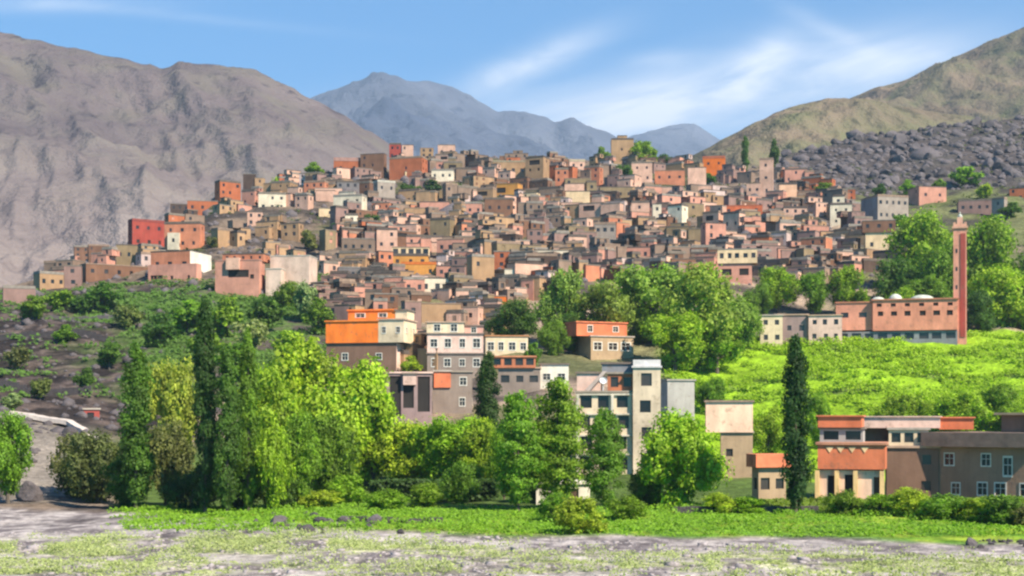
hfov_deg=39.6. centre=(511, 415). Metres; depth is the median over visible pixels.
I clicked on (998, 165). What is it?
boulder
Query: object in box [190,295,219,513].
poplar tree
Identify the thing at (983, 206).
village house
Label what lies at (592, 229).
village house
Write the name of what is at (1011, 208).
hillside tree
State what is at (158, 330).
hillside tree
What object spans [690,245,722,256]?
village house
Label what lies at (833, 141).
boulder
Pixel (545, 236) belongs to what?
village house
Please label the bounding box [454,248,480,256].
village house
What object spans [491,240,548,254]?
village house
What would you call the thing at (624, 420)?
window
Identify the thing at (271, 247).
village house
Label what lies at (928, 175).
boulder
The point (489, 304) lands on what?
village house
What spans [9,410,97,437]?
path
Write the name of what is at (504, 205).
village house
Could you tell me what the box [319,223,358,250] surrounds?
village house
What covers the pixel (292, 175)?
village house
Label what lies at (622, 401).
window
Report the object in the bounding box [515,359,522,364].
window
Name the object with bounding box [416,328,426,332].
village house
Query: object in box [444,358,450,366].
window
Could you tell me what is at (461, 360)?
window
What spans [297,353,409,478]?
leafy tree
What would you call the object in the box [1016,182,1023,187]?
boulder
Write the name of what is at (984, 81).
hill slope
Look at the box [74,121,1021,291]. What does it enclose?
village scrub
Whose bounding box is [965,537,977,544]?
boulder
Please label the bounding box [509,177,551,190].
village house
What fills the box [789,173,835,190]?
village house
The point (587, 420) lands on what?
window
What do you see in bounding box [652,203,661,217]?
village house
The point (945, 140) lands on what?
boulder
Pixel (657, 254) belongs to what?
village house
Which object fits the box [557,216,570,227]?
village house
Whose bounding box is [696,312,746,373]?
leafy tree
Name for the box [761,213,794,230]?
village house
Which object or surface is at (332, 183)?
village house
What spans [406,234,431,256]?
village house
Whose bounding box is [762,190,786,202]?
village house
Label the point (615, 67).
sky
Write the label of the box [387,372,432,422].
village house
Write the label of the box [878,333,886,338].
window
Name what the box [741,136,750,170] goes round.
cypress tree
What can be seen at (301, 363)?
leafy tree
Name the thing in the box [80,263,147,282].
village house
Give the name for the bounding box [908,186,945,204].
village house
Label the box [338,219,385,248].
village house
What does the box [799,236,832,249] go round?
village house
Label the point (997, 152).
boulder
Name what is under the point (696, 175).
village house
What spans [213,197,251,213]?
village house
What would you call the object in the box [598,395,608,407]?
window
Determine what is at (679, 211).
village house
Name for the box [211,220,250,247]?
village house
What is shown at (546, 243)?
village house
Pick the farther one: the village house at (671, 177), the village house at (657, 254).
the village house at (671, 177)
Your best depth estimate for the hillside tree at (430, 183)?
596.70 m
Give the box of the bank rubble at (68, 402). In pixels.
[0,283,221,498]
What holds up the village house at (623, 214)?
on the ground at (64, 516)
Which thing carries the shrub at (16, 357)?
on the ground at (64, 516)
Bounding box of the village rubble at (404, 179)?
[73,155,876,297]
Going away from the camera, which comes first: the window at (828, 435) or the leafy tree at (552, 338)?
the window at (828, 435)
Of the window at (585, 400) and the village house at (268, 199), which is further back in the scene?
the village house at (268, 199)
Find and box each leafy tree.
[0,408,35,503]
[46,431,85,498]
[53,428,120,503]
[100,454,154,508]
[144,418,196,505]
[145,353,199,449]
[157,465,220,509]
[213,464,262,508]
[237,361,303,449]
[253,419,297,507]
[255,472,301,507]
[264,335,340,431]
[282,408,323,506]
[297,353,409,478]
[307,409,360,493]
[344,384,400,485]
[365,419,432,478]
[405,413,492,478]
[438,459,482,503]
[449,414,495,462]
[453,419,499,499]
[481,297,539,343]
[484,427,513,498]
[525,461,554,502]
[532,266,590,349]
[535,318,572,355]
[561,311,582,353]
[573,279,643,335]
[608,262,692,343]
[625,306,658,342]
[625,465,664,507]
[632,407,735,508]
[639,309,708,372]
[653,261,745,371]
[694,377,726,406]
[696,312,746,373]
[722,293,765,346]
[742,281,774,314]
[753,401,785,453]
[757,265,800,312]
[795,270,831,314]
[806,390,832,449]
[825,264,869,311]
[867,255,921,297]
[873,392,937,415]
[882,205,952,286]
[882,285,915,298]
[902,274,952,297]
[912,239,968,295]
[928,389,993,430]
[951,213,1021,297]
[967,263,1023,327]
[967,289,999,331]
[975,382,1023,429]
[999,266,1023,329]
[1003,245,1023,273]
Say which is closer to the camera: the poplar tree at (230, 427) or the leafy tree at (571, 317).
the poplar tree at (230, 427)
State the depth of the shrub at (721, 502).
145.50 m
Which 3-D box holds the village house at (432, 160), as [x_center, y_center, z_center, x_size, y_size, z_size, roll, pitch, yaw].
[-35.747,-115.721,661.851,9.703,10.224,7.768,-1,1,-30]
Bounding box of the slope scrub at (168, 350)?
[0,273,342,408]
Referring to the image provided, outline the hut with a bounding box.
[82,408,100,417]
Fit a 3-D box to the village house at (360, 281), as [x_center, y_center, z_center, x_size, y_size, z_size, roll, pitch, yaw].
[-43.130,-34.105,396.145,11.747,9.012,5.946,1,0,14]
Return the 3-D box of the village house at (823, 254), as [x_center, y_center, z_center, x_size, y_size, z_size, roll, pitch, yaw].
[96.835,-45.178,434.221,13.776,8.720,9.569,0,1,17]
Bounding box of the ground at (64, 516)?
[0,118,1023,575]
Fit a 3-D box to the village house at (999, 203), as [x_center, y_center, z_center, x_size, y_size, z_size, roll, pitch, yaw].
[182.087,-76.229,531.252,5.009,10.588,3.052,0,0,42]
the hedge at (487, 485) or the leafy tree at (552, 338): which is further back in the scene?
the leafy tree at (552, 338)
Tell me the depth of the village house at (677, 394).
249.95 m
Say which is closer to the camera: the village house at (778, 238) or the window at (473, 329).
the window at (473, 329)
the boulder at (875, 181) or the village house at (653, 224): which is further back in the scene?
the boulder at (875, 181)
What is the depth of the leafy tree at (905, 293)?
355.48 m
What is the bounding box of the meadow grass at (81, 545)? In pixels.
[0,524,1023,575]
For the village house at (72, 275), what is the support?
on the ground at (64, 516)
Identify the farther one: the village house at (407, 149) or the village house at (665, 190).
the village house at (407, 149)
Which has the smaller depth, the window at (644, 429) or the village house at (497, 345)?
the window at (644, 429)
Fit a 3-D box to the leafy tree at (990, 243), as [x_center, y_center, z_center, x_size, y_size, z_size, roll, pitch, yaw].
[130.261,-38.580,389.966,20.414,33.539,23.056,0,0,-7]
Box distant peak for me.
[627,124,719,156]
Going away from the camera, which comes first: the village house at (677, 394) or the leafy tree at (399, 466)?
the leafy tree at (399, 466)
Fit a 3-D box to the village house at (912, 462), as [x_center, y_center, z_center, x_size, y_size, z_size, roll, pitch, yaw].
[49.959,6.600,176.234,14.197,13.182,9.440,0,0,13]
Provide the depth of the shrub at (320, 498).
151.79 m
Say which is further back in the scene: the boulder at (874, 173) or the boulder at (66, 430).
the boulder at (874, 173)
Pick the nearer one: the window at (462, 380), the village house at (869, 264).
the window at (462, 380)
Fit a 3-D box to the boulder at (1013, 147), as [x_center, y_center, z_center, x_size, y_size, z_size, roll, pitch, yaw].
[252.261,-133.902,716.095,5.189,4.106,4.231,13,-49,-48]
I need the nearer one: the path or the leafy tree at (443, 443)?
the leafy tree at (443, 443)
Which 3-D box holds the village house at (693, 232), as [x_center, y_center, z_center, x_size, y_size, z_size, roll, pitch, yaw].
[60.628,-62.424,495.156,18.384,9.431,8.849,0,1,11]
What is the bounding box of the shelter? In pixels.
[536,480,589,504]
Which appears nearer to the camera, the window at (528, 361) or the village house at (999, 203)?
the window at (528, 361)
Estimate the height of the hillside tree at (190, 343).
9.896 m
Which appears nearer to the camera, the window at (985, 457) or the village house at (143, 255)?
the window at (985, 457)
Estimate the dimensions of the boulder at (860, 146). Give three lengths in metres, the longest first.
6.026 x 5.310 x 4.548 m
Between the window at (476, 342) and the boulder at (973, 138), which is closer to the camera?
the window at (476, 342)
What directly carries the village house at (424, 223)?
on the ground at (64, 516)
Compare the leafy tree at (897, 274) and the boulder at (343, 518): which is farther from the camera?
the leafy tree at (897, 274)
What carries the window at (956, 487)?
in the village house at (977, 463)
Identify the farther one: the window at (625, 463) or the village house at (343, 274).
the village house at (343, 274)
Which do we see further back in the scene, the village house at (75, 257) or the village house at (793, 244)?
the village house at (75, 257)
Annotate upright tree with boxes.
[491,389,549,510]
[529,376,590,499]
[581,407,628,509]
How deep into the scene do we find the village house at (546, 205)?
554.89 m
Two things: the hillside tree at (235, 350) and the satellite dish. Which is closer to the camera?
the satellite dish
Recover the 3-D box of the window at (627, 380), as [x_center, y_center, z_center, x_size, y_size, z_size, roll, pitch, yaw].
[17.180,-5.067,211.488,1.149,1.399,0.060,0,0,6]
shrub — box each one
[0,392,23,409]
[3,345,31,369]
[29,377,52,399]
[51,324,80,343]
[72,367,94,386]
[95,342,121,369]
[249,295,279,313]
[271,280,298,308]
[298,489,344,509]
[323,473,367,505]
[360,488,411,509]
[408,481,450,507]
[533,492,567,521]
[552,496,608,533]
[602,494,648,519]
[702,492,737,513]
[731,495,766,513]
[822,489,864,514]
[852,493,910,516]
[887,486,929,516]
[909,492,975,520]
[955,498,995,522]
[977,494,1023,525]
[1006,501,1023,525]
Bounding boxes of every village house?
[2,285,35,304]
[33,271,63,289]
[44,259,85,271]
[64,265,82,287]
[70,255,79,259]
[74,244,108,262]
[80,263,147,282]
[91,246,119,264]
[116,244,137,264]
[128,218,164,246]
[135,243,165,265]
[148,250,211,280]
[164,209,204,222]
[164,221,204,250]
[170,203,186,213]
[187,200,217,214]
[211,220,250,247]
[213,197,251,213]
[215,179,240,200]
[215,253,317,297]
[242,186,263,204]
[243,174,255,189]
[247,211,262,226]
[255,177,264,186]
[255,212,303,241]
[258,192,285,206]
[259,239,290,255]
[263,180,297,192]
[277,173,284,180]
[284,169,299,185]
[286,186,313,209]
[286,249,317,256]
[288,284,336,304]
[299,172,323,185]
[304,180,329,191]
[308,188,341,201]
[310,276,339,288]
[312,174,352,179]
[314,252,344,273]
[317,260,327,271]
[319,208,329,217]
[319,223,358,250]
[321,178,341,187]
[321,271,361,280]
[323,294,346,319]
[324,309,417,373]
[330,200,371,229]
[330,278,372,298]
[331,218,352,225]
[332,167,387,178]
[333,190,366,209]
[333,248,374,261]
[334,157,359,168]
[334,297,364,319]
[335,277,364,288]
[337,180,358,193]
[337,266,359,273]
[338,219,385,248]
[341,238,375,254]
[341,251,374,266]
[344,217,392,227]
[345,213,357,220]
[355,262,388,279]
[356,174,378,193]
[360,153,386,177]
[364,190,400,203]
[364,276,406,289]
[365,277,382,281]
[365,284,398,308]
[366,270,400,279]
[371,204,378,210]
[372,201,399,215]
[373,180,394,198]
[375,225,416,248]
[375,250,392,267]
[376,227,397,250]
[378,209,397,221]
[385,283,431,305]
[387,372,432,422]
[388,263,427,276]
[389,143,401,156]
[389,156,427,179]
[390,207,445,218]
[391,153,405,156]
[391,201,419,209]
[391,212,419,223]
[391,220,420,233]
[392,247,429,263]
[398,188,438,200]
[400,333,437,371]
[401,262,436,274]
[401,300,421,327]
[402,144,412,155]
[403,276,448,291]
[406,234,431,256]
[406,235,443,251]
[409,170,429,189]
[411,172,435,186]
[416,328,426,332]
[418,218,429,234]
[419,201,449,209]
[420,148,433,156]
[421,303,460,322]
[422,186,441,197]
[425,207,450,218]
[426,156,441,172]
[426,321,483,377]
[430,217,454,235]
[430,281,470,301]
[431,169,453,180]
[431,249,463,264]
[431,370,473,413]
[435,151,457,160]
[436,157,462,168]
[436,238,464,252]
[436,265,455,276]
[438,144,455,153]
[442,183,477,201]
[442,231,478,250]
[442,272,484,287]
[444,257,466,274]
[445,291,494,303]
[445,301,483,324]
[446,201,471,224]
[447,193,468,203]
[448,149,487,166]
[450,167,475,179]
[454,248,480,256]
[455,217,483,235]
[455,282,489,297]
[458,224,477,235]
[462,172,485,184]
[465,202,482,213]
[466,254,494,280]
[468,157,492,172]
[470,175,508,187]
[471,212,503,219]
[472,229,501,254]
[474,184,496,198]
[477,219,515,233]
[477,277,508,291]
[478,298,504,317]
[479,308,500,334]
[482,163,514,178]
[483,335,528,355]
[484,197,512,216]
[488,286,528,303]
[489,214,544,236]
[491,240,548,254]
[491,278,526,303]
[492,160,524,177]
[492,274,546,300]
[493,232,522,240]
[493,356,540,395]
[494,251,509,268]
[494,269,504,276]
[494,295,506,301]
[496,183,522,195]
[499,150,527,159]
[499,189,528,213]
[500,228,519,233]
[504,268,513,273]
[507,262,573,274]
[508,247,562,262]
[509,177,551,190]
[518,194,543,216]
[523,192,540,196]
[524,209,549,232]
[525,155,548,178]
[525,186,563,200]
[526,229,542,242]
[526,253,557,266]
[527,270,554,290]
[530,240,563,249]
[536,250,568,253]
[539,196,547,204]
[539,363,569,388]
[542,233,551,240]
[543,204,569,215]
[546,151,568,166]
[546,205,567,227]
[547,190,571,205]
[547,223,595,232]
[549,161,577,180]
[550,225,596,247]
[550,252,600,280]
[553,240,584,251]
[555,168,568,189]
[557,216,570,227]
[559,202,582,208]
[561,248,602,261]
[564,178,596,190]
[564,321,634,359]
[565,194,623,219]
[566,191,589,202]
[568,159,584,169]
[572,217,592,226]
[574,360,661,474]
[575,166,590,177]
[584,165,602,185]
[588,216,603,225]
[588,259,643,280]
[589,153,604,165]
[589,237,626,258]
[589,241,615,258]
[590,190,619,200]
[590,193,609,202]
[594,222,615,243]
[596,163,617,176]
[598,186,632,197]
[599,211,626,219]
[600,155,615,163]
[603,211,665,225]
[603,215,630,237]
[604,168,621,185]
[604,200,627,210]
[604,265,651,281]
[611,135,633,163]
[612,233,641,246]
[614,189,645,211]
[614,251,649,263]
[617,174,641,186]
[618,225,649,238]
[622,152,639,166]
[627,246,649,256]
[629,182,661,193]
[631,161,652,184]
[631,200,649,215]
[635,187,646,198]
[639,155,655,160]
[639,229,662,234]
[641,231,676,245]
[641,255,686,275]
[642,190,658,206]
[643,159,665,173]
[643,220,664,229]
[649,253,665,257]
[650,202,670,215]
[650,243,689,257]
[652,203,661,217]
[655,170,684,185]
[656,156,683,162]
[656,213,690,225]
[656,229,686,244]
[657,190,716,216]
[659,222,700,242]
[661,379,695,419]
[662,186,671,193]
[665,253,707,271]
[666,159,703,175]
[666,185,683,194]
[667,203,687,222]
[675,154,693,162]
[678,240,700,248]
[686,184,733,195]
[687,167,711,191]
[689,252,717,269]
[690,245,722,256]
[697,205,745,230]
[698,192,724,204]
[700,222,725,244]
[703,156,725,175]
[704,400,753,477]
[705,205,717,211]
[710,236,750,248]
[715,163,754,183]
[717,248,757,284]
[723,195,771,209]
[723,230,746,238]
[724,205,762,213]
[727,187,743,204]
[735,165,745,171]
[735,209,792,219]
[736,240,798,258]
[738,215,765,233]
[746,157,773,196]
[746,230,791,244]
[746,232,780,244]
[746,453,788,498]
[752,256,780,275]
[759,314,783,345]
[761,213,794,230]
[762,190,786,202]
[767,258,817,269]
[768,202,782,210]
[768,203,812,218]
[772,236,782,244]
[774,166,784,178]
[775,219,833,236]
[777,197,807,209]
[778,182,796,197]
[781,257,829,283]
[783,166,813,182]
[783,314,808,343]
[785,225,819,240]
[786,240,807,256]
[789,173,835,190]
[790,213,826,225]
[796,245,830,256]
[797,181,809,194]
[797,188,813,198]
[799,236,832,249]
[804,196,827,216]
[806,188,847,203]
[806,253,826,258]
[808,314,842,343]
[811,256,842,287]
[815,415,888,498]
[824,228,863,244]
[826,199,860,219]
[826,253,861,286]
[829,185,840,188]
[830,194,851,226]
[830,241,859,251]
[830,249,889,271]
[831,188,854,198]
[836,211,849,227]
[837,237,860,248]
[839,225,861,230]
[842,211,872,227]
[851,248,906,261]
[861,194,908,219]
[861,219,895,249]
[864,416,975,497]
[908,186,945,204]
[921,413,1023,497]
[957,199,991,214]
[991,197,1007,217]
[1009,187,1023,197]
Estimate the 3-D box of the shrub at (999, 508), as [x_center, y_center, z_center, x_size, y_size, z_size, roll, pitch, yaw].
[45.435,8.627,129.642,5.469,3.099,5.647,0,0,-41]
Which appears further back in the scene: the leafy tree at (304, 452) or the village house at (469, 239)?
the village house at (469, 239)
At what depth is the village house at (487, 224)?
489.55 m
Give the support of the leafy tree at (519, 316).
on the ground at (64, 516)
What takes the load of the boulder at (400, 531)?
on the ground at (64, 516)
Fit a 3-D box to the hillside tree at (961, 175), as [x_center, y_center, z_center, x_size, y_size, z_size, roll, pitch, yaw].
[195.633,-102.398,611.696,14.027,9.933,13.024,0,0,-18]
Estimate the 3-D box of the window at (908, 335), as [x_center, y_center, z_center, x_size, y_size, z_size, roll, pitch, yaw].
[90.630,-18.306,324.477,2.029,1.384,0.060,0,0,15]
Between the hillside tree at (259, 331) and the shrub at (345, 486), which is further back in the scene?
the hillside tree at (259, 331)
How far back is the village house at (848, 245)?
445.60 m
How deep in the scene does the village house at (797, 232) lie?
480.71 m
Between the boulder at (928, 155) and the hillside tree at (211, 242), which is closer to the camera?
the hillside tree at (211, 242)
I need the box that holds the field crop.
[658,329,1023,473]
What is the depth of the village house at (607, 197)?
587.02 m
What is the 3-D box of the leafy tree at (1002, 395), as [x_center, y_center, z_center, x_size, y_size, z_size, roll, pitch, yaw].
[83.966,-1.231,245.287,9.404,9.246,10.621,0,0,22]
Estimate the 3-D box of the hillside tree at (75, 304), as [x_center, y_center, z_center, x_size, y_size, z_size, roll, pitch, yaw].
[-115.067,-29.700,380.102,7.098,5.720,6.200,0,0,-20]
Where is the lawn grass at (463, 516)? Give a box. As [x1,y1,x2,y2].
[106,500,1023,536]
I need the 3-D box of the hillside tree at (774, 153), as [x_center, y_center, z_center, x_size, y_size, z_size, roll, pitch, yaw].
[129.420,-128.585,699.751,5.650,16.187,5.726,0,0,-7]
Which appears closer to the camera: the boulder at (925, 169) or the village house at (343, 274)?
the village house at (343, 274)
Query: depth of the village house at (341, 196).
562.51 m
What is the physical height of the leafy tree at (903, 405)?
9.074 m
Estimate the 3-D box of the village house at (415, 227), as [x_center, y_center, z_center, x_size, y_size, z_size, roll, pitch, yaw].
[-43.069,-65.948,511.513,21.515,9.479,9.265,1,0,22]
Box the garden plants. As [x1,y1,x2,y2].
[695,495,1023,512]
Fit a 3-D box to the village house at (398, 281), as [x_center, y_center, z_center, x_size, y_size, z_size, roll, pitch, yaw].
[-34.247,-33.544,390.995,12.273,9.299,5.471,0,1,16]
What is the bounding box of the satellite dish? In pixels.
[600,377,606,390]
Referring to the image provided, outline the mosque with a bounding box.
[835,294,958,344]
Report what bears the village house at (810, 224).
on the ground at (64, 516)
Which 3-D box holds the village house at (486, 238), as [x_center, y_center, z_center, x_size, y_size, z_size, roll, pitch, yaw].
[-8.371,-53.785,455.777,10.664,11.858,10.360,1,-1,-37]
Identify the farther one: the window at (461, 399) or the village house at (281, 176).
the village house at (281, 176)
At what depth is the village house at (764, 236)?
458.43 m
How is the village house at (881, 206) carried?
on the ground at (64, 516)
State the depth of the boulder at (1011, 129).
772.14 m
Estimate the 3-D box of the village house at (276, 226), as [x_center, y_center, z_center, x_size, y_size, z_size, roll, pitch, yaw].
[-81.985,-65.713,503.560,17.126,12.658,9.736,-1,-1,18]
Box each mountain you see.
[0,32,388,286]
[310,72,616,160]
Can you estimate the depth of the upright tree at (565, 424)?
150.98 m
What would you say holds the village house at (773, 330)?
on the ground at (64, 516)
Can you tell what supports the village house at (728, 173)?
on the ground at (64, 516)
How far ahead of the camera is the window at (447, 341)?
283.97 m
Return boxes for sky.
[0,0,1023,139]
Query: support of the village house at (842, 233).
on the ground at (64, 516)
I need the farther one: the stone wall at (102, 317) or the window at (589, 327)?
the stone wall at (102, 317)
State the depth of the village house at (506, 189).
600.96 m
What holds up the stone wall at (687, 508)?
on the ground at (64, 516)
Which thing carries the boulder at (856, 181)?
on the ground at (64, 516)
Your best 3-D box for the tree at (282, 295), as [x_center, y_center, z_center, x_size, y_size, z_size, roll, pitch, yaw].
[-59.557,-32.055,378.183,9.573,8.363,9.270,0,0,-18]
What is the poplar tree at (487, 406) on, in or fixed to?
on the ground at (64, 516)
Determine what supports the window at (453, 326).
in the village house at (459, 349)
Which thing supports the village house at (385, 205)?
on the ground at (64, 516)
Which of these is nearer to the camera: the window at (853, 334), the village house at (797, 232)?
the window at (853, 334)
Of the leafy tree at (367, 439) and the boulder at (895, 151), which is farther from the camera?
the boulder at (895, 151)
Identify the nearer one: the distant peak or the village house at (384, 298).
the village house at (384, 298)
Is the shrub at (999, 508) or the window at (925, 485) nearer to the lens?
the shrub at (999, 508)
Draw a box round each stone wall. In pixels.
[0,329,106,341]
[0,380,91,396]
[21,311,144,321]
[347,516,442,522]
[674,506,818,513]
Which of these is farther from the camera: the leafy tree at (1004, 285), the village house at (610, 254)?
the village house at (610, 254)
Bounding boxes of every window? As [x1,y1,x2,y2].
[87,412,93,416]
[341,353,347,360]
[355,313,364,317]
[378,313,386,316]
[381,326,385,333]
[430,338,437,347]
[433,324,440,331]
[444,338,451,347]
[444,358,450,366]
[450,323,457,331]
[459,338,465,347]
[459,358,464,366]
[459,377,466,385]
[459,397,464,406]
[471,327,476,332]
[472,338,480,347]
[473,358,479,366]
[487,341,494,350]
[493,359,500,364]
[498,341,503,350]
[501,375,508,382]
[504,359,511,364]
[508,342,515,350]
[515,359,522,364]
[516,376,522,381]
[520,342,526,349]
[526,359,533,364]
[529,376,537,381]
[542,373,550,380]
[557,373,565,380]
[580,395,591,407]
[581,416,589,427]
[581,436,591,448]
[587,325,592,331]
[593,342,601,350]
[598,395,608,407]
[608,342,617,350]
[611,377,617,386]
[613,326,618,331]
[617,396,627,406]
[618,416,628,427]
[618,457,626,469]
[619,436,626,448]
[621,342,630,350]
[624,377,630,386]
[640,400,650,411]
[641,373,651,385]
[642,427,650,438]
[726,449,732,455]
[761,478,768,489]
[776,478,782,488]
[799,325,803,330]
[824,431,838,439]
[846,431,860,439]
[852,333,860,339]
[859,312,866,316]
[865,333,872,338]
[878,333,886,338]
[891,433,900,441]
[892,333,900,338]
[904,433,913,441]
[905,333,913,338]
[917,433,920,441]
[919,332,928,338]
[921,481,930,490]
[922,455,930,463]
[932,332,940,338]
[944,452,954,465]
[946,332,955,337]
[951,482,960,494]
[977,481,987,495]
[981,453,990,466]
[994,482,1006,496]
[1003,456,1012,476]
[1019,483,1023,496]
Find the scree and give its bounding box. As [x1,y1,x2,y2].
[774,115,1023,194]
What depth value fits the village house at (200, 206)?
580.74 m
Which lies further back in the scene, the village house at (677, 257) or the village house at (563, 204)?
the village house at (563, 204)
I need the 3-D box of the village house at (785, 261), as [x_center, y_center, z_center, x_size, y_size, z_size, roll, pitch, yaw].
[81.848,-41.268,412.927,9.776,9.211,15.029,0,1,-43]
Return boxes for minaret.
[952,212,967,343]
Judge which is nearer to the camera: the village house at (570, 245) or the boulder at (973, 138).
the village house at (570, 245)
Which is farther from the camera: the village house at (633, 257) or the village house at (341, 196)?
the village house at (341, 196)
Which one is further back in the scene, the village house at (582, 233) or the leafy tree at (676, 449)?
the village house at (582, 233)
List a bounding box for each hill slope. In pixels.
[692,98,987,167]
[850,27,1023,120]
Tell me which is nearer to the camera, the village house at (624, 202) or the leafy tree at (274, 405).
the leafy tree at (274, 405)
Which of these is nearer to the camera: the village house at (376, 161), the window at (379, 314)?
the window at (379, 314)
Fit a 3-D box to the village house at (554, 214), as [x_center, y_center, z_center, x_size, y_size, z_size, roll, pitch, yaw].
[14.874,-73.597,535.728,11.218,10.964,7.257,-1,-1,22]
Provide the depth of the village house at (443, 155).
677.44 m
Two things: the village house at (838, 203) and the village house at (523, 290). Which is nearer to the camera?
the village house at (523, 290)
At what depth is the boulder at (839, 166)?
674.01 m
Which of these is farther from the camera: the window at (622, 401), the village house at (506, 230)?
the village house at (506, 230)
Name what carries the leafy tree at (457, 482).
on the ground at (64, 516)
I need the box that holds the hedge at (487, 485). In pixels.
[369,477,501,501]
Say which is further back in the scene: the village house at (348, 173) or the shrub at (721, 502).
the village house at (348, 173)
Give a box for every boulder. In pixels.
[15,480,42,501]
[61,427,78,436]
[270,515,285,525]
[298,524,314,531]
[313,517,327,525]
[336,515,350,524]
[365,514,381,525]
[397,529,403,533]
[781,149,791,157]
[818,146,827,154]
[830,138,840,144]
[836,163,843,170]
[852,132,863,139]
[852,177,860,184]
[853,136,861,140]
[854,175,865,182]
[855,143,864,150]
[869,170,879,178]
[872,178,882,184]
[878,144,888,149]
[878,174,889,179]
[879,169,891,175]
[880,178,892,187]
[885,131,896,137]
[889,148,903,154]
[889,176,899,182]
[892,155,904,162]
[893,133,906,142]
[896,143,906,149]
[906,129,917,135]
[908,143,920,151]
[915,172,924,179]
[920,165,931,172]
[924,152,931,158]
[925,129,932,135]
[925,173,933,178]
[929,140,938,145]
[934,168,947,177]
[936,122,945,127]
[939,138,948,143]
[951,129,958,135]
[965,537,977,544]
[967,136,979,143]
[970,119,979,126]
[971,161,978,166]
[972,182,982,186]
[976,544,983,548]
[982,158,993,167]
[984,120,995,128]
[989,135,996,140]
[990,145,1001,152]
[992,156,1002,162]
[992,161,1005,169]
[994,149,1003,155]
[998,174,1005,178]
[1001,166,1015,176]
[1004,148,1012,152]
[1007,127,1016,133]
[1009,145,1016,151]
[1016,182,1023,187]
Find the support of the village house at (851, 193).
on the ground at (64, 516)
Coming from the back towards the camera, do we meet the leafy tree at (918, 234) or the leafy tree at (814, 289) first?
the leafy tree at (918, 234)
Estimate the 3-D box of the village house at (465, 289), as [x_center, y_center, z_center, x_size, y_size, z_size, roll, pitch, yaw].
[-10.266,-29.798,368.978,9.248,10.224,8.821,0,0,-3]
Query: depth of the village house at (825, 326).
322.04 m
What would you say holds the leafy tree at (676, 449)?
on the ground at (64, 516)
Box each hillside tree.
[18,294,46,319]
[42,288,76,309]
[68,294,94,314]
[81,281,124,312]
[111,304,146,327]
[139,313,180,347]
[168,299,202,334]
[186,327,226,359]
[198,297,243,337]
[205,236,217,247]
[213,342,255,378]
[229,318,268,349]
[246,299,285,329]
[269,330,304,357]
[293,279,317,318]
[300,229,317,252]
[301,297,333,334]
[303,162,324,172]
[364,213,380,219]
[398,355,422,371]
[399,183,422,188]
[424,179,441,190]
[523,342,542,363]
[596,146,610,157]
[615,164,632,174]
[630,140,657,159]
[659,153,671,162]
[706,173,716,182]
[769,138,779,166]
[814,182,831,190]
[872,183,886,194]
[892,214,909,225]
[898,179,915,194]
[931,179,946,186]
[947,166,984,185]
[975,182,992,197]
[996,201,1022,217]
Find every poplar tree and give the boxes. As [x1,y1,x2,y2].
[115,340,157,507]
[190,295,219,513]
[211,345,244,512]
[234,326,263,511]
[472,350,502,427]
[778,333,816,513]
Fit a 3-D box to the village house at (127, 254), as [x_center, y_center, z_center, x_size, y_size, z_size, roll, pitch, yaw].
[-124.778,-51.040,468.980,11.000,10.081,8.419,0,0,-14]
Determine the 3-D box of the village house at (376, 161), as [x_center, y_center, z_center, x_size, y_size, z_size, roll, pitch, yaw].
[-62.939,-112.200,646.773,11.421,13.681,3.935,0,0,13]
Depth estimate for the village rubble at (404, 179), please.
554.19 m
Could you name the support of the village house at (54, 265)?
on the ground at (64, 516)
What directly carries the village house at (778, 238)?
on the ground at (64, 516)
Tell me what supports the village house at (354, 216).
on the ground at (64, 516)
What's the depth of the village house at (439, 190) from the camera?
596.12 m
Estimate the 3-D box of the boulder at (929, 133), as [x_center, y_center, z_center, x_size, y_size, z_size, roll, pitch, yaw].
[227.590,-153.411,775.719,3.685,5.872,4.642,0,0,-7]
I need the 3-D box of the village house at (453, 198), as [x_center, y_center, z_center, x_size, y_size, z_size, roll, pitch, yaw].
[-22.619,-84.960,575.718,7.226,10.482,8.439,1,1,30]
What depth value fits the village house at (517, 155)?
687.05 m
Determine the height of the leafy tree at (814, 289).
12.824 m
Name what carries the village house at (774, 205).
on the ground at (64, 516)
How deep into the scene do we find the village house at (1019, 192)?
569.50 m
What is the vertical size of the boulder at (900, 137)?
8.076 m
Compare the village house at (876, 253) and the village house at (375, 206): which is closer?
the village house at (876, 253)
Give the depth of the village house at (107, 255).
452.66 m
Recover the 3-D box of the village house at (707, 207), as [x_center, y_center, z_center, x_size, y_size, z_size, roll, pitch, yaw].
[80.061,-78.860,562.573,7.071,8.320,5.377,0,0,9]
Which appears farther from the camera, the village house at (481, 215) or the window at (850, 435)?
the village house at (481, 215)
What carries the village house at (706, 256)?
on the ground at (64, 516)
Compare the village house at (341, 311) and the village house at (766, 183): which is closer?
the village house at (341, 311)
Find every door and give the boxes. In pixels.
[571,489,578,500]
[874,477,879,493]
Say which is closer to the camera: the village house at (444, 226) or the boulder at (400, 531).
the boulder at (400, 531)
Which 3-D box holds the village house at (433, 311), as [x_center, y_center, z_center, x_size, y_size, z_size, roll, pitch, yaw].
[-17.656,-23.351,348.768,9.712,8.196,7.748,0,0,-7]
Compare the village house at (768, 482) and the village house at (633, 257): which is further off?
the village house at (633, 257)
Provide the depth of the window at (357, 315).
287.67 m
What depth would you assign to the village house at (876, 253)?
435.84 m
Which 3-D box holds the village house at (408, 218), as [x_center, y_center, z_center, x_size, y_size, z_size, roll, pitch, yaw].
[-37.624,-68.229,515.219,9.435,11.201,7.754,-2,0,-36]
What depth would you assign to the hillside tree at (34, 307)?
360.52 m

